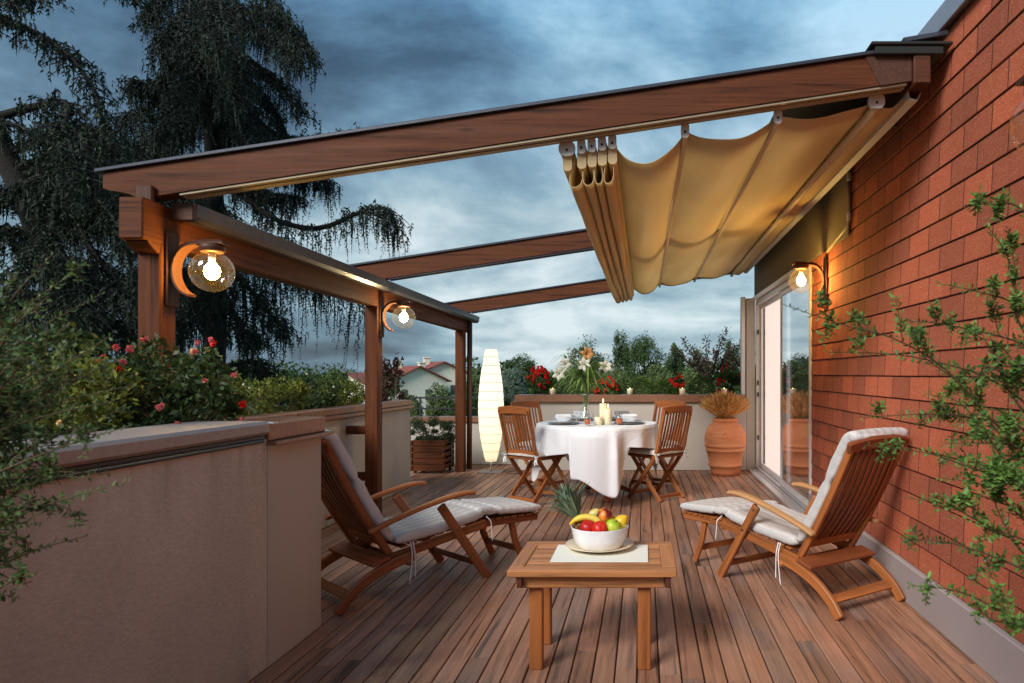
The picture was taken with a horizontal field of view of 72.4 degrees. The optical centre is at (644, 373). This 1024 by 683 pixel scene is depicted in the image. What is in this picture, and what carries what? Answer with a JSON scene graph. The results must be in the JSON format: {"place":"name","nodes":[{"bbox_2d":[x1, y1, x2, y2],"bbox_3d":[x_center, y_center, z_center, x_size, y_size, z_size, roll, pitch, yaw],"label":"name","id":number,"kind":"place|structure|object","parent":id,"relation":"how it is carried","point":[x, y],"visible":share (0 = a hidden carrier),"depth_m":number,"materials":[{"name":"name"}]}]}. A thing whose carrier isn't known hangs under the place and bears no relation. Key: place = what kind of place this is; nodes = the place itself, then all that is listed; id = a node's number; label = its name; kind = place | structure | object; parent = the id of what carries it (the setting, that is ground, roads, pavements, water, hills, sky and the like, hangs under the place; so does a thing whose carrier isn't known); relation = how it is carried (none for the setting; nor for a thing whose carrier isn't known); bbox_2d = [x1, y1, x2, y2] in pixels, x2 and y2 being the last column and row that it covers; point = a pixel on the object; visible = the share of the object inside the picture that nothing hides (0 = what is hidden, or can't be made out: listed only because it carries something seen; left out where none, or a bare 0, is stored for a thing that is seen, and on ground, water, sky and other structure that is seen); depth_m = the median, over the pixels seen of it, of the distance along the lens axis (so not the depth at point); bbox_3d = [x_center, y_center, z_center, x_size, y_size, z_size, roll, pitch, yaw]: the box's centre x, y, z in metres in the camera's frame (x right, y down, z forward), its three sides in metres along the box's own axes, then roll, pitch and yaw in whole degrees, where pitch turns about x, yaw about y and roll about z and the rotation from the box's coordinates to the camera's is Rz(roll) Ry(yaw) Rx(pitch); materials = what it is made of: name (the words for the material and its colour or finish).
{"place":"outdoors","nodes":[
{"label":"outdoors","id":0,"kind":"place"},
{"bbox_2d":[344,373,364,402],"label":"cream house","id":1,"kind":"structure","parent":0,"point":[358,375],"depth_m":104.07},
{"bbox_2d":[21,375,755,462],"bbox_3d":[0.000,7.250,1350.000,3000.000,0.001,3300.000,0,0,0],"label":"ground","id":2,"kind":"structure","parent":0,"point":[506,403],"depth_m":115.10,"materials":[{"name":"green plant"}]},
{"bbox_2d":[0,0,200,393],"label":"cedar tree","id":3,"kind":"object","parent":2,"relation":"on","point":[55,195],"visible":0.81,"depth_m":10.09,"materials":[{"name":"green plant"}]},
{"bbox_2d":[92,0,413,417],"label":"cedar tree","id":4,"kind":"object","parent":2,"relation":"on","point":[208,63],"visible":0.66,"depth_m":13.75,"materials":[{"name":"green plant"}]},
{"bbox_2d":[250,370,310,409],"bbox_3d":[-16.986,3.526,31.995,2.789,7.454,2.669,0,0,44],"label":"tree","id":5,"kind":"object","parent":2,"relation":"on","point":[283,382],"visible":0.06,"depth_m":31.94,"materials":[{"name":"green plant"}]},
{"bbox_2d":[308,362,364,408],"bbox_3d":[-13.562,3.351,29.905,2.736,7.803,2.485,0,0,0],"label":"tree","id":6,"kind":"object","parent":2,"relation":"on","point":[334,373],"visible":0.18,"depth_m":29.86,"materials":[{"name":"green plant"}]},
{"bbox_2d":[15,357,755,403],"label":"distant woods","id":7,"kind":"object","parent":2,"relation":"on","point":[478,371],"visible":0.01,"depth_m":172.11,"materials":[{"name":"green plant"}]},
{"bbox_2d":[382,366,399,399],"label":"tree","id":8,"kind":"object","parent":2,"relation":"on","point":[393,394],"visible":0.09,"depth_m":59.70,"materials":[{"name":"green plant"}]},
{"bbox_2d":[400,389,423,458],"bbox_3d":[-8.943,3.907,25.990,1.116,6.694,1.018,0,0,-18],"label":"tree","id":9,"kind":"object","parent":2,"relation":"on","point":[414,412],"visible":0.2,"depth_m":25.85,"materials":[{"name":"green plant"}]},
{"bbox_2d":[424,382,454,415],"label":"tree","id":10,"kind":"object","parent":2,"relation":"on","point":[439,403],"visible":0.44,"depth_m":29.66,"materials":[{"name":"green plant"}]},
{"bbox_2d":[422,357,466,410],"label":"cream house","id":11,"kind":"structure","parent":2,"relation":"on","point":[445,369],"depth_m":97.54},
{"bbox_2d":[450,385,454,395],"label":"window","id":12,"kind":"structure","parent":11,"relation":"in","point":[452,387],"depth_m":97.78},
{"bbox_2d":[443,393,477,415],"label":"tree","id":13,"kind":"object","parent":2,"relation":"on","point":[474,405],"visible":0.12,"depth_m":21.78,"materials":[{"name":"green plant"}]},
{"bbox_2d":[466,368,479,403],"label":"tree","id":14,"kind":"object","parent":2,"relation":"on","point":[475,383],"visible":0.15,"depth_m":39.87,"materials":[{"name":"green plant"}]},
{"bbox_2d":[503,393,510,415],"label":"tree","id":15,"kind":"object","parent":2,"relation":"on","point":[507,402],"visible":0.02,"depth_m":23.98,"materials":[{"name":"green plant"}]},
{"bbox_2d":[502,365,529,402],"bbox_3d":[-7.182,3.403,38.037,1.692,7.700,1.909,0,0,43],"label":"tree","id":16,"kind":"object","parent":2,"relation":"on","point":[513,376],"visible":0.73,"depth_m":37.63,"materials":[{"name":"green plant"}]},
{"bbox_2d":[511,382,525,401],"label":"tree","id":17,"kind":"object","parent":2,"relation":"on","point":[521,388],"visible":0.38,"depth_m":23.86,"materials":[{"name":"green plant"}]},
{"bbox_2d":[502,352,537,393],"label":"tree","id":18,"kind":"object","parent":2,"relation":"on","point":[526,365],"visible":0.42,"depth_m":59.46,"materials":[{"name":"green plant"}]},
{"bbox_2d":[532,370,566,393],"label":"tree","id":19,"kind":"object","parent":2,"relation":"on","point":[562,386],"visible":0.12,"depth_m":43.75,"materials":[{"name":"green plant"}]},
{"bbox_2d":[566,334,611,393],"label":"tree","id":20,"kind":"object","parent":2,"relation":"on","point":[596,358],"visible":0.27,"depth_m":47.66,"materials":[{"name":"green plant"}]},
{"bbox_2d":[593,369,632,393],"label":"tree","id":21,"kind":"object","parent":2,"relation":"on","point":[624,381],"visible":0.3,"depth_m":31.74,"materials":[{"name":"green plant"}]},
{"bbox_2d":[609,329,631,393],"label":"tree","id":22,"kind":"object","parent":2,"relation":"on","point":[621,360],"visible":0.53,"depth_m":51.84,"materials":[{"name":"green plant"}]},
{"bbox_2d":[527,463,755,682],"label":"terrace building","id":23,"kind":"structure","parent":2,"relation":"on","point":[655,609],"depth_m":3.47,"materials":[{"name":"paint"}]},
{"bbox_2d":[248,464,997,682],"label":"deck","id":24,"kind":"structure","parent":23,"relation":"on","point":[448,620],"depth_m":3.46,"materials":[{"name":"wood"}]},
{"bbox_2d":[0,251,139,602],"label":"potted shrub","id":25,"kind":"object","parent":24,"relation":"on","point":[14,406],"visible":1,"depth_m":1.16,"materials":[{"name":"green plant"}]},
{"bbox_2d":[0,416,334,682],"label":"planter wall","id":26,"kind":"structure","parent":24,"relation":"on","point":[193,555],"depth_m":2.33,"materials":[{"name":"paint"}]},
{"bbox_2d":[8,396,92,438],"bbox_3d":[-1.994,0.223,2.118,0.424,0.326,0.540,0,0,-17],"label":"dark shrub","id":27,"kind":"object","parent":26,"relation":"on","point":[61,425],"visible":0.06,"depth_m":2.27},
{"bbox_2d":[1,314,112,426],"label":"dark shrub","id":28,"kind":"object","parent":26,"relation":"on","point":[89,338],"visible":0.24,"depth_m":2.91,"materials":[{"name":"plant"}]},
{"bbox_2d":[5,344,152,438],"bbox_3d":[-2.228,0.135,2.620,0.572,0.505,0.626,0,0,-15],"label":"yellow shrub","id":29,"kind":"object","parent":26,"relation":"on","point":[88,366],"visible":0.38,"depth_m":2.59,"materials":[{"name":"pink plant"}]},
{"bbox_2d":[65,333,249,429],"bbox_3d":[-2.075,0.092,2.954,0.652,0.541,0.703,0,0,-25],"label":"rose bush","id":30,"kind":"object","parent":26,"relation":"on","point":[177,397],"visible":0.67,"depth_m":2.89,"materials":[{"name":"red plant"}]},
{"bbox_2d":[214,400,414,529],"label":"side parapet wall","id":31,"kind":"structure","parent":24,"relation":"on","point":[395,442],"depth_m":6.74,"materials":[{"name":"paint"}]},
{"bbox_2d":[182,379,232,420],"bbox_3d":[-2.956,0.226,4.460,0.477,0.482,0.582,0,0,0],"label":"clipped shrub","id":32,"kind":"object","parent":31,"relation":"on","point":[206,398],"visible":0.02,"depth_m":4.45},
{"bbox_2d":[204,370,279,417],"bbox_3d":[-2.928,0.218,4.981,0.502,0.494,0.552,0,0,0],"label":"clipped shrub","id":33,"kind":"object","parent":31,"relation":"on","point":[266,407],"visible":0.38,"depth_m":5.02,"materials":[{"name":"green plant"}]},
{"bbox_2d":[247,373,311,412],"bbox_3d":[-2.941,0.206,5.521,0.459,0.417,0.512,0,0,0],"label":"clipped shrub","id":34,"kind":"object","parent":31,"relation":"on","point":[298,388],"visible":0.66,"depth_m":5.51,"materials":[{"name":"plant"}]},
{"bbox_2d":[280,372,347,409],"bbox_3d":[-2.934,0.213,6.009,0.503,0.490,0.560,0,0,19],"label":"clipped shrub","id":35,"kind":"object","parent":31,"relation":"on","point":[326,400],"visible":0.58,"depth_m":5.97,"materials":[{"name":"green plant"}]},
{"bbox_2d":[316,371,364,405],"bbox_3d":[-2.950,0.227,6.620,0.445,0.495,0.597,0,0,-21],"label":"clipped shrub","id":36,"kind":"object","parent":31,"relation":"on","point":[354,398],"visible":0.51,"depth_m":6.53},
{"bbox_2d":[382,352,406,400],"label":"purple shrub","id":37,"kind":"object","parent":24,"relation":"on","point":[387,376],"visible":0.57,"depth_m":8.02,"materials":[{"name":"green plant"}]},
{"bbox_2d":[321,429,541,616],"bbox_3d":[-1.339,0.771,4.154,0.603,0.975,1.478,0,0,41],"label":"steamer chair","id":38,"kind":"object","parent":24,"relation":"on","point":[355,514],"visible":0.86,"depth_m":3.90,"materials":[{"name":"brown wood"}]},
{"bbox_2d":[410,437,454,472],"bbox_3d":[-2.700,1.042,8.720,0.430,0.415,0.460,0,0,0],"label":"wooden planter","id":39,"kind":"object","parent":24,"relation":"on","point":[432,455],"visible":0.9,"depth_m":8.51,"materials":[{"name":"wood"}]},
{"bbox_2d":[410,414,454,444],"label":"flowering plant","id":40,"kind":"object","parent":39,"relation":"in","point":[418,424],"visible":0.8,"depth_m":8.64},
{"bbox_2d":[410,416,517,464],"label":"parapet wall","id":41,"kind":"structure","parent":24,"relation":"on","point":[478,458],"depth_m":9.35,"materials":[{"name":"paint"}]},
{"bbox_2d":[413,397,514,415],"bbox_3d":[-2.200,0.458,9.450,2.000,0.270,0.024,0,0,0],"label":"metal railing","id":42,"kind":"object","parent":41,"relation":"on","point":[419,398],"visible":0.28,"depth_m":9.44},
{"bbox_2d":[477,349,503,473],"bbox_3d":[-1.935,0.472,8.620,0.316,1.555,0.316,0,0,0],"label":"floor lamp","id":43,"kind":"object","parent":24,"relation":"on","point":[490,399],"visible":0.95,"depth_m":8.51,"materials":[{"name":"paper"}]},
{"bbox_2d":[94,50,930,513],"bbox_3d":[-0.569,-0.150,6.072,4.033,2.801,5.917,0,0,0],"label":"pergola","id":44,"kind":"object","parent":24,"relation":"on","point":[146,220],"visible":0.77,"depth_m":3.23,"materials":[{"name":"wood"}]},
{"bbox_2d":[165,231,235,307],"bbox_3d":[-2.139,-0.502,3.300,0.297,0.360,0.196,0,0,0],"label":"wall lamp","id":45,"kind":"object","parent":44,"relation":"attached to","point":[176,254],"visible":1,"depth_m":3.28,"materials":[{"name":"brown wood"}]},
{"bbox_2d":[379,295,415,336],"bbox_3d":[-2.139,-0.495,5.930,0.297,0.360,0.196,0,0,0],"label":"wall lamp","id":46,"kind":"object","parent":44,"relation":"attached to","point":[403,304],"visible":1,"depth_m":5.90,"materials":[{"name":"brown metal"}]},
{"bbox_2d":[559,92,920,303],"bbox_3d":[0.463,-1.128,6.060,1.755,0.523,5.520,0,0,0],"label":"retractable awning","id":47,"kind":"object","parent":44,"relation":"hanging from","point":[651,226],"visible":1,"depth_m":4.26,"materials":[{"name":"fabric"}]},
{"bbox_2d":[769,30,952,122],"bbox_3d":[1.090,-1.540,6.015,0.702,0.144,5.670,0,0,0],"label":"roof flashing","id":48,"kind":"object","parent":44,"relation":"on","point":[935,45],"visible":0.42,"depth_m":3.20,"materials":[{"name":"metal"}]},
{"bbox_2d":[498,406,564,503],"bbox_3d":[-1.096,0.782,6.666,0.512,0.950,0.534,0,0,37],"label":"folding chair","id":49,"kind":"object","parent":24,"relation":"on","point":[534,454],"visible":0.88,"depth_m":6.54,"materials":[{"name":"brown wood"}]},
{"bbox_2d":[510,401,569,488],"bbox_3d":[-1.153,0.782,7.547,0.534,0.950,0.512,0,0,38],"label":"folding chair","id":50,"kind":"object","parent":24,"relation":"on","point":[535,405],"visible":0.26,"depth_m":7.62,"materials":[{"name":"brown wood"}]},
{"bbox_2d":[507,541,676,669],"bbox_3d":[-0.215,1.030,3.050,0.700,0.440,0.500,0,0,0],"label":"coffee table","id":51,"kind":"object","parent":24,"relation":"on","point":[536,572],"visible":0.94,"depth_m":2.88,"materials":[{"name":"brown wood"}]},
{"bbox_2d":[550,545,647,561],"bbox_3d":[-0.194,0.808,3.070,0.422,0.004,0.290,0,0,0],"label":"placemat","id":52,"kind":"object","parent":51,"relation":"on","point":[633,553],"visible":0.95,"depth_m":3.02,"materials":[{"name":"fabric"}]},
{"bbox_2d":[566,538,633,552],"bbox_3d":[-0.205,0.794,3.155,0.316,0.023,0.316,0,0,0],"label":"plate","id":53,"kind":"object","parent":52,"relation":"on","point":[571,543],"visible":0.36,"depth_m":3.12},
{"bbox_2d":[571,523,628,550],"bbox_3d":[-0.205,0.750,3.155,0.269,0.098,0.269,0,0,0],"label":"fruit bowl","id":54,"kind":"object","parent":53,"relation":"on","point":[599,541],"visible":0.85,"depth_m":3.05,"materials":[{"name":"ceramic"}]},
{"bbox_2d":[542,478,587,529],"bbox_3d":[-0.357,0.628,3.211,0.228,0.273,0.233,0,0,27],"label":"pineapple","id":55,"kind":"object","parent":54,"relation":"in","point":[568,504],"visible":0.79,"depth_m":3.18,"materials":[{"name":"green plant"}]},
{"bbox_2d":[569,514,601,524],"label":"bananas","id":56,"kind":"object","parent":54,"relation":"in","point":[583,517],"visible":0.71,"depth_m":3.10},
{"bbox_2d":[589,508,598,515],"bbox_3d":[-0.230,0.647,3.155,0.058,0.044,0.044,-35,3,7],"label":"pear","id":57,"kind":"object","parent":56,"relation":"on","point":[594,511],"visible":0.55,"depth_m":3.14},
{"bbox_2d":[580,520,593,531],"bbox_3d":[-0.257,0.701,3.096,0.072,0.068,0.071,-21,34,-33],"label":"nectarine","id":58,"kind":"object","parent":54,"relation":"in","point":[586,525],"visible":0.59,"depth_m":3.07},
{"bbox_2d":[592,521,607,531],"bbox_3d":[-0.201,0.702,3.079,0.074,0.073,0.069,12,-41,-11],"label":"nectarine","id":59,"kind":"object","parent":54,"relation":"in","point":[599,526],"visible":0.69,"depth_m":3.05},
{"bbox_2d":[597,508,612,522],"bbox_3d":[-0.184,0.659,3.149,0.075,0.071,0.076,28,-24,-9],"label":"peach","id":60,"kind":"object","parent":54,"relation":"in","point":[605,515],"visible":0.66,"depth_m":3.12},
{"bbox_2d":[606,519,620,530],"bbox_3d":[-0.140,0.692,3.099,0.072,0.070,0.072,29,17,0],"label":"apple","id":61,"kind":"object","parent":54,"relation":"in","point":[613,524],"visible":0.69,"depth_m":3.08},
{"bbox_2d":[615,515,627,528],"bbox_3d":[-0.111,0.687,3.150,0.071,0.071,0.062,0,0,8],"label":"lemon","id":62,"kind":"object","parent":54,"relation":"in","point":[622,520],"visible":0.56,"depth_m":3.13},
{"bbox_2d":[572,482,631,502],"bbox_3d":[-0.478,0.876,6.950,1.180,0.742,1.180,0,0,0],"label":"dining table","id":63,"kind":"object","parent":24,"relation":"on","point":[608,499],"visible":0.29,"depth_m":6.89,"materials":[{"name":"brown wood"}]},
{"bbox_2d":[531,419,660,497],"bbox_3d":[-0.474,0.824,6.936,1.294,0.649,1.308,0,0,0],"label":"tablecloth","id":64,"kind":"object","parent":63,"relation":"on","point":[594,455],"visible":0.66,"depth_m":6.34,"materials":[{"name":"white fabric"}]},
{"bbox_2d":[548,422,578,424],"bbox_3d":[-0.798,0.491,6.730,0.312,0.013,0.312,0,0,0],"label":"charger plate","id":65,"kind":"object","parent":64,"relation":"on","point":[562,423],"visible":0.87,"depth_m":6.73,"materials":[{"name":"ceramic"}]},
{"bbox_2d":[551,420,575,422],"bbox_3d":[-0.798,0.476,6.730,0.252,0.015,0.252,0,0,0],"label":"dinner plate","id":66,"kind":"object","parent":65,"relation":"on","point":[569,421],"visible":0.94,"depth_m":6.76,"materials":[{"name":"ceramic"}]},
{"bbox_2d":[555,416,571,420],"bbox_3d":[-0.798,0.447,6.730,0.178,0.043,0.178,0,0,0],"label":"soup bowl","id":67,"kind":"object","parent":66,"relation":"on","point":[562,418],"visible":0.92,"depth_m":6.67,"materials":[{"name":"ceramic"}]},
{"bbox_2d":[570,418,593,420],"bbox_3d":[-0.678,0.491,7.310,0.312,0.013,0.312,0,0,0],"label":"charger plate","id":68,"kind":"object","parent":64,"relation":"on","point":[580,419],"visible":0.57,"depth_m":7.31,"materials":[{"name":"ceramic"}]},
{"bbox_2d":[572,417,592,418],"bbox_3d":[-0.678,0.476,7.310,0.252,0.015,0.252,0,0,0],"label":"dinner plate","id":69,"kind":"object","parent":68,"relation":"on","point":[581,418],"visible":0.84,"depth_m":7.26,"materials":[{"name":"ceramic"}]},
{"bbox_2d":[573,413,588,417],"bbox_3d":[-0.678,0.447,7.310,0.178,0.043,0.178,0,0,0],"label":"soup bowl","id":70,"kind":"object","parent":69,"relation":"on","point":[581,415],"visible":0.82,"depth_m":7.26,"materials":[{"name":"ceramic"}]},
{"bbox_2d":[594,417,601,424],"bbox_3d":[-0.448,0.456,6.620,0.072,0.083,0.072,0,0,0],"label":"pillar candle","id":71,"kind":"object","parent":64,"relation":"on","point":[597,420],"visible":1,"depth_m":6.59,"materials":[{"name":"wax"}]},
{"bbox_2d":[599,399,606,424],"bbox_3d":[-0.403,0.370,6.690,0.072,0.255,0.073,0,0,0],"label":"pillar candle","id":72,"kind":"object","parent":64,"relation":"on","point":[602,406],"visible":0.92,"depth_m":6.66,"materials":[{"name":"wax"}]},
{"bbox_2d":[604,405,611,424],"bbox_3d":[-0.353,0.395,6.650,0.072,0.205,0.073,0,0,0],"label":"pillar candle","id":73,"kind":"object","parent":64,"relation":"on","point":[607,416],"visible":1,"depth_m":6.62,"materials":[{"name":"wax"}]},
{"bbox_2d":[514,394,745,470],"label":"parapet wall","id":74,"kind":"structure","parent":24,"relation":"on","point":[641,406],"depth_m":8.77,"materials":[{"name":"paint"}]},
{"bbox_2d":[525,365,553,393],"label":"red geranium","id":75,"kind":"object","parent":74,"relation":"on","point":[531,377],"visible":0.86,"depth_m":9.16,"materials":[{"name":"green plant"}]},
{"bbox_2d":[549,372,579,393],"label":"boxwood","id":76,"kind":"object","parent":74,"relation":"on","point":[555,380],"visible":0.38,"depth_m":9.27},
{"bbox_2d":[592,376,622,393],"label":"red geranium","id":77,"kind":"object","parent":74,"relation":"on","point":[613,388],"visible":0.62,"depth_m":9.15,"materials":[{"name":"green plant"}]},
{"bbox_2d":[627,375,653,393],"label":"boxwood","id":78,"kind":"object","parent":74,"relation":"on","point":[643,380],"visible":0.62,"depth_m":9.29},
{"bbox_2d":[652,379,672,393],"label":"boxwood","id":79,"kind":"object","parent":74,"relation":"on","point":[657,383],"visible":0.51,"depth_m":9.27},
{"bbox_2d":[668,373,684,393],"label":"red geranium","id":80,"kind":"object","parent":74,"relation":"on","point":[677,382],"visible":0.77,"depth_m":9.14,"materials":[{"name":"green plant"}]},
{"bbox_2d":[688,375,715,393],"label":"boxwood","id":81,"kind":"object","parent":74,"relation":"on","point":[703,378],"visible":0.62,"depth_m":9.29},
{"bbox_2d":[713,364,739,393],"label":"red geranium","id":82,"kind":"object","parent":74,"relation":"on","point":[732,379],"visible":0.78,"depth_m":9.19,"materials":[{"name":"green plant"}]},
{"bbox_2d":[628,400,685,490],"bbox_3d":[0.147,0.782,7.594,0.512,0.950,0.534,0,0,38],"label":"folding chair","id":83,"kind":"object","parent":24,"relation":"on","point":[660,404],"visible":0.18,"depth_m":7.65,"materials":[{"name":"brown wood"}]},
{"bbox_2d":[627,405,692,502],"bbox_3d":[0.156,0.782,6.840,0.534,0.950,0.512,0,0,44],"label":"folding chair","id":84,"kind":"object","parent":24,"relation":"on","point":[661,451],"visible":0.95,"depth_m":6.74,"materials":[{"name":"brown wood"}]},
{"bbox_2d":[704,417,745,476],"bbox_3d":[1.000,0.900,8.437,0.512,0.700,0.518,0,0,0],"label":"clay pot","id":85,"kind":"object","parent":24,"relation":"on","point":[725,442],"visible":0.98,"depth_m":8.26,"materials":[{"name":"ceramic"}]},
{"bbox_2d":[698,390,751,418],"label":"dried grass","id":86,"kind":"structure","parent":85,"relation":"in","point":[720,405],"depth_m":8.33,"materials":[{"name":"plant"}]},
{"bbox_2d":[680,427,909,620],"bbox_3d":[0.835,0.771,4.119,0.603,0.975,1.478,0,0,-34],"label":"steamer chair","id":87,"kind":"object","parent":24,"relation":"on","point":[841,506],"visible":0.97,"depth_m":3.74,"materials":[{"name":"brown wood"}]},
{"bbox_2d":[783,185,1023,635],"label":"potted shrub","id":88,"kind":"object","parent":24,"relation":"on","point":[999,473],"visible":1,"depth_m":1.45,"materials":[{"name":"green plant"}]},
{"bbox_2d":[740,0,1023,682],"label":"house","id":89,"kind":"structure","parent":23,"relation":"on","point":[914,231],"depth_m":3.60,"materials":[{"name":"brick"}]},
{"bbox_2d":[748,266,811,513],"bbox_3d":[1.456,0.137,7.370,0.243,2.225,2.920,0,0,0],"label":"sliding door","id":90,"kind":"structure","parent":89,"relation":"in","point":[788,333],"depth_m":7.06,"materials":[{"name":"glass"}]},
{"bbox_2d":[791,256,827,299],"bbox_3d":[1.298,-0.745,5.430,0.297,0.360,0.196,0,0,0],"label":"wall lamp","id":91,"kind":"object","parent":89,"relation":"attached to","point":[801,267],"visible":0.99,"depth_m":5.40,"materials":[{"name":"metal"}]},
{"bbox_2d":[826,169,851,252],"bbox_3d":[1.437,-1.197,5.063,0.026,0.506,0.597,0,0,0],"label":"conduit","id":92,"kind":"object","parent":89,"relation":"attached to","point":[849,176],"visible":0.96,"depth_m":4.78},
{"bbox_2d":[1009,77,1023,150],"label":"wall lamp","id":93,"kind":"object","parent":89,"relation":"attached to","point":[1020,82],"visible":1,"depth_m":2.15,"materials":[{"name":"ceramic"}]},
{"bbox_2d":[623,330,664,393],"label":"tree","id":94,"kind":"object","parent":2,"relation":"on","point":[640,355],"visible":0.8,"depth_m":49.65,"materials":[{"name":"green plant"}]},
{"bbox_2d":[638,363,673,393],"bbox_3d":[0.541,3.377,29.964,1.682,7.751,1.453,0,0,-38],"label":"tree","id":95,"kind":"object","parent":2,"relation":"on","point":[656,374],"visible":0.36,"depth_m":29.73,"materials":[{"name":"green plant"}]},
{"bbox_2d":[661,342,687,378],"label":"tree","id":96,"kind":"object","parent":2,"relation":"on","point":[675,364],"visible":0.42,"depth_m":45.61,"materials":[{"name":"green plant"}]},
{"bbox_2d":[685,346,713,377],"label":"tree","id":97,"kind":"object","parent":2,"relation":"on","point":[694,361],"visible":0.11,"depth_m":39.89,"materials":[{"name":"green plant"}]},
{"bbox_2d":[681,366,718,393],"bbox_3d":[1.919,3.454,25.951,1.741,7.597,1.626,0,0,28],"label":"tree","id":98,"kind":"object","parent":2,"relation":"on","point":[689,375],"visible":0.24,"depth_m":25.67,"materials":[{"name":"green plant"}]},
{"bbox_2d":[670,326,739,393],"bbox_3d":[1.860,2.935,20.068,2.244,8.629,1.610,0,0,0],"label":"feathery tree","id":99,"kind":"object","parent":2,"relation":"on","point":[700,369],"visible":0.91,"depth_m":20.02,"materials":[{"name":"green plant"}]},
{"bbox_2d":[715,336,739,393],"bbox_3d":[4.605,2.610,36.085,1.846,9.285,1.941,0,0,0],"label":"tree","id":100,"kind":"object","parent":2,"relation":"on","point":[736,388],"visible":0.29,"depth_m":35.84,"materials":[{"name":"green plant"}]},
{"bbox_2d":[389,361,451,415],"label":"cream house","id":101,"kind":"structure","parent":0,"point":[420,379],"depth_m":91.66,"materials":[{"name":"paint"}]},
{"bbox_2d":[0,0,944,374],"label":"sky","id":102,"kind":"structure","parent":0,"point":[386,61],"materials":[{"name":"blue"}]},
{"bbox_3d":[-0.148,0.491,6.770,0.312,0.013,0.312,0,0,0],"label":"charger plate","id":103,"kind":"object","parent":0,"visible":0},
{"bbox_2d":[622,420,640,422],"bbox_3d":[-0.148,0.476,6.770,0.252,0.015,0.252,0,0,0],"label":"dinner plate","id":104,"kind":"object","parent":103,"relation":"on","point":[635,421],"visible":0.79,"depth_m":6.80,"materials":[{"name":"ceramic"}]},
{"bbox_2d":[620,416,637,420],"bbox_3d":[-0.148,0.447,6.770,0.178,0.043,0.178,0,0,0],"label":"soup bowl","id":105,"kind":"object","parent":104,"relation":"on","point":[629,418],"visible":0.88,"depth_m":6.71,"materials":[{"name":"ceramic"}]},
{"bbox_3d":[-0.583,0.347,6.830,0.184,0.298,0.184,0,0,0],"label":"vase","id":106,"kind":"object","parent":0,"visible":0},
{"bbox_2d":[551,346,623,416],"bbox_3d":[-0.563,0.095,6.823,0.748,0.745,0.777,0,0,0],"label":"lily bouquet","id":107,"kind":"object","parent":106,"relation":"in","point":[585,371],"visible":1,"depth_m":6.80,"materials":[{"name":"green plant"}]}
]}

